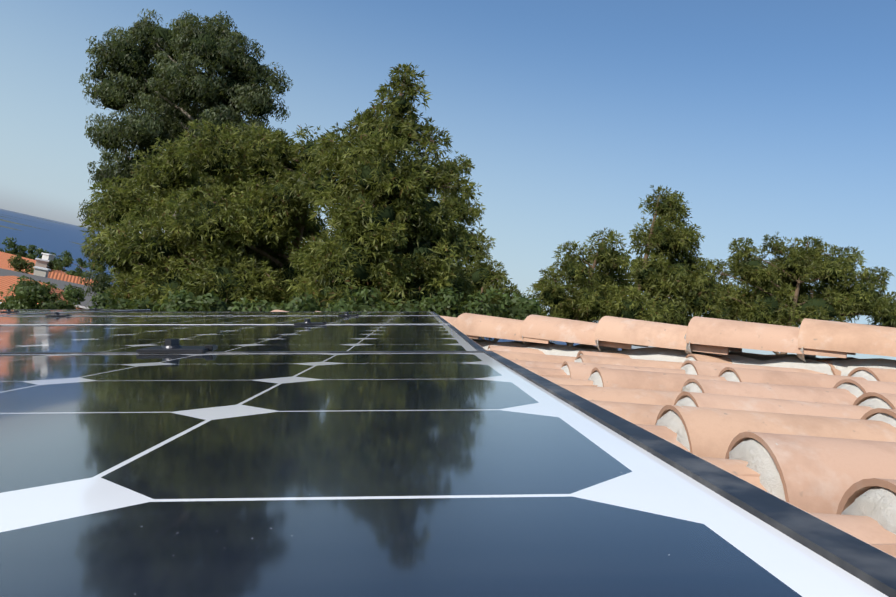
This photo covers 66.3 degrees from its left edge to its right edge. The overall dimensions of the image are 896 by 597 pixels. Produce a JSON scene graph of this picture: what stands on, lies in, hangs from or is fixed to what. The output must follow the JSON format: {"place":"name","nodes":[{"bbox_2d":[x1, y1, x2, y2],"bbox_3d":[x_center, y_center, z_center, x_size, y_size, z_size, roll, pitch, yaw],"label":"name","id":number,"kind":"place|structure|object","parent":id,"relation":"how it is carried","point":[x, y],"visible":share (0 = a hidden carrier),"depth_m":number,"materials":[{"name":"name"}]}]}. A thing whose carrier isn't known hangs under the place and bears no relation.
{"place":"outdoors","nodes":[
{"label":"outdoors","id":0,"kind":"place"},
{"bbox_2d":[0,209,632,350],"bbox_3d":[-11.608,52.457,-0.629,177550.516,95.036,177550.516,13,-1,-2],"label":"ground","id":1,"kind":"structure","parent":0,"point":[56,237],"depth_m":4047.53,"materials":[{"name":"blue"}]},
{"bbox_2d":[2,237,23,255],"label":"tree","id":2,"kind":"object","parent":1,"relation":"on","point":[11,244],"visible":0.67,"depth_m":150.52,"materials":[{"name":"green plant"}]},
{"bbox_2d":[17,245,28,257],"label":"tree","id":3,"kind":"object","parent":1,"relation":"on","point":[24,254],"visible":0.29,"depth_m":158.61,"materials":[{"name":"green plant"}]},
{"bbox_2d":[0,251,65,273],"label":"house","id":4,"kind":"structure","parent":1,"relation":"on","point":[4,258],"depth_m":76.06,"materials":[{"name":"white tile"}]},
{"bbox_2d":[26,245,40,259],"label":"tree","id":5,"kind":"object","parent":1,"relation":"on","point":[31,253],"visible":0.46,"depth_m":166.66,"materials":[{"name":"green plant"}]},
{"bbox_2d":[7,254,63,273],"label":"bush","id":6,"kind":"object","parent":1,"relation":"on","point":[17,264],"visible":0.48,"depth_m":62.14,"materials":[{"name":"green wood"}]},
{"bbox_2d":[0,276,81,308],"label":"house","id":7,"kind":"structure","parent":1,"relation":"on","point":[6,282],"depth_m":54.09,"materials":[{"name":"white tile"}]},
{"bbox_2d":[34,247,48,258],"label":"tree","id":8,"kind":"object","parent":1,"relation":"on","point":[41,251],"visible":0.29,"depth_m":174.47,"materials":[{"name":"green plant"}]},
{"bbox_2d":[0,275,86,308],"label":"bush","id":9,"kind":"object","parent":1,"relation":"on","point":[30,294],"visible":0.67,"depth_m":37.95,"materials":[{"name":"green plant"}]},
{"bbox_2d":[0,266,98,308],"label":"grey house roof","id":10,"kind":"structure","parent":1,"relation":"on","point":[41,273],"depth_m":56.87,"materials":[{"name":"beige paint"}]},
{"bbox_2d":[44,250,55,260],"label":"tree","id":11,"kind":"object","parent":1,"relation":"on","point":[52,253],"visible":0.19,"depth_m":182.88,"materials":[{"name":"green plant"}]},
{"bbox_2d":[55,255,66,272],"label":"tree","id":12,"kind":"object","parent":1,"relation":"on","point":[60,258],"visible":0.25,"depth_m":190.92,"materials":[{"name":"green plant"}]},
{"bbox_2d":[28,258,97,284],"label":"house","id":13,"kind":"structure","parent":1,"relation":"on","point":[43,263],"depth_m":61.45,"materials":[{"name":"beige tile"}]},
{"bbox_2d":[61,250,73,269],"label":"tree","id":14,"kind":"object","parent":1,"relation":"on","point":[66,254],"visible":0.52,"depth_m":215.20,"materials":[{"name":"green plant"}]},
{"bbox_2d":[75,258,87,271],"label":"tree","id":15,"kind":"object","parent":1,"relation":"on","point":[80,262],"visible":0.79,"depth_m":222.68,"materials":[{"name":"green plant"}]},
{"bbox_2d":[62,255,112,282],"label":"tree","id":16,"kind":"object","parent":1,"relation":"on","point":[67,259],"visible":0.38,"depth_m":75.12,"materials":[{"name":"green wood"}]},
{"bbox_2d":[77,8,293,296],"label":"tree","id":17,"kind":"object","parent":1,"relation":"on","point":[168,88],"visible":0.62,"depth_m":45.25,"materials":[{"name":"green plant"}]},
{"bbox_2d":[80,118,335,311],"bbox_3d":[-9.653,-1.350,27.772,10.221,12.666,9.423,13,-1,-2],"label":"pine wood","id":18,"kind":"object","parent":1,"relation":"on","point":[231,244],"visible":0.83,"depth_m":25.48,"materials":[{"name":"green plant"}]},
{"bbox_2d":[85,286,541,341],"bbox_3d":[-4.244,2.239,19.989,13.232,7.466,2.069,12,-1,0],"label":"hedge","id":19,"kind":"object","parent":1,"relation":"on","point":[183,301],"visible":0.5,"depth_m":19.72,"materials":[{"name":"green plant"}]},
{"bbox_2d":[284,62,482,313],"bbox_3d":[-2.713,-0.935,24.220,6.950,14.254,7.297,13,-1,-30],"label":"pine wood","id":20,"kind":"object","parent":1,"relation":"on","point":[394,236],"visible":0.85,"depth_m":22.06,"materials":[{"name":"green plant"}]},
{"bbox_2d":[429,151,497,312],"bbox_3d":[0.232,0.213,33.279,6.005,14.207,4.244,12,-1,19],"label":"tree","id":21,"kind":"object","parent":1,"relation":"on","point":[473,213],"visible":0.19,"depth_m":32.61,"materials":[{"name":"green plant"}]},
{"bbox_2d":[455,251,547,340],"bbox_3d":[1.327,2.695,29.907,5.122,9.502,3.428,12,-1,29],"label":"tree","id":22,"kind":"object","parent":1,"relation":"on","point":[484,276],"visible":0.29,"depth_m":29.63,"materials":[{"name":"green plant"}]},
{"bbox_2d":[526,227,670,345],"bbox_3d":[6.601,2.685,32.080,6.332,12.112,5.810,13,-1,-40],"label":"tree","id":23,"kind":"object","parent":1,"relation":"on","point":[602,292],"visible":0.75,"depth_m":31.46,"materials":[{"name":"green plant"}]},
{"bbox_2d":[622,185,726,349],"bbox_3d":[10.859,2.210,34.616,5.264,15.200,5.883,12,-1,27],"label":"tree","id":24,"kind":"object","parent":1,"relation":"on","point":[669,268],"visible":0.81,"depth_m":33.27,"materials":[{"name":"green plant"}]},
{"bbox_2d":[691,232,895,353],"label":"tree","id":25,"kind":"object","parent":1,"relation":"on","point":[777,283],"visible":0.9,"depth_m":35.29,"materials":[{"name":"green plant"}]},
{"bbox_2d":[0,0,895,359],"label":"sky","id":26,"kind":"structure","parent":0,"point":[770,117],"materials":[{"name":"blue"}]},
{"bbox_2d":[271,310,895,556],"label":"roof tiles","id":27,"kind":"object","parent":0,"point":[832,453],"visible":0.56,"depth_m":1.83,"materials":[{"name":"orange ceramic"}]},
{"label":"roof","id":28,"kind":"object","parent":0,"visible":0},
{"bbox_2d":[470,325,895,534],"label":"mortar","id":29,"kind":"object","parent":28,"relation":"on","point":[878,504],"visible":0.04,"depth_m":2.14,"materials":[{"name":"white concrete"}]},
{"label":"mounting rails","id":30,"kind":"object","parent":28,"relation":"attached to","visible":0},
{"bbox_2d":[0,312,65,314],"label":"solar panel","id":31,"kind":"object","parent":30,"relation":"on","point":[5,313],"visible":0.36,"depth_m":2.96,"materials":[{"name":"black glass"}]},
{"bbox_2d":[45,312,71,315],"bbox_3d":[-1.280,0.067,2.260,0.066,0.042,0.048,0,0,-3],"label":"clamp","id":32,"kind":"object","parent":30,"relation":"attached to","point":[56,314],"visible":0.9,"depth_m":2.25,"materials":[{"name":"black metal"}]},
{"bbox_2d":[0,309,149,311],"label":"solar panel","id":33,"kind":"object","parent":30,"relation":"on","point":[84,310],"visible":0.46,"depth_m":3.55,"materials":[{"name":"black glass"}]},
{"bbox_2d":[136,339,217,352],"bbox_3d":[-0.260,0.060,0.667,0.066,0.042,0.048,0,0,-3],"label":"clamp","id":34,"kind":"object","parent":30,"relation":"attached to","point":[171,346],"visible":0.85,"depth_m":0.66,"materials":[{"name":"black metal"}]},
{"bbox_2d":[0,312,438,315],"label":"solar panel","id":35,"kind":"object","parent":30,"relation":"on","point":[246,313],"visible":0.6,"depth_m":2.56,"materials":[{"name":"black glass"}]},
{"bbox_2d":[0,316,449,324],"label":"solar panel","id":36,"kind":"object","parent":30,"relation":"on","point":[148,320],"visible":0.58,"depth_m":1.81,"materials":[{"name":"black glass"}]},
{"bbox_2d":[0,324,486,351],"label":"solar panel","id":37,"kind":"object","parent":30,"relation":"on","point":[234,338],"visible":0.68,"depth_m":0.99,"materials":[{"name":"black glass"}]},
{"bbox_2d":[294,319,326,324],"bbox_3d":[-0.296,0.065,1.484,0.066,0.042,0.048,0,0,-3],"label":"clamp","id":38,"kind":"object","parent":30,"relation":"attached to","point":[307,322],"visible":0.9,"depth_m":1.46,"materials":[{"name":"black metal"}]},
{"bbox_2d":[338,312,358,315],"bbox_3d":[-0.332,0.067,2.301,0.066,0.042,0.048,0,0,-3],"label":"clamp","id":39,"kind":"object","parent":30,"relation":"attached to","point":[346,314],"visible":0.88,"depth_m":2.28,"materials":[{"name":"black metal"}]},
{"bbox_2d":[0,351,895,596],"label":"solar panel","id":40,"kind":"object","parent":30,"relation":"on","point":[355,474],"visible":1,"depth_m":0.14,"materials":[{"name":"black glass"}]}
]}

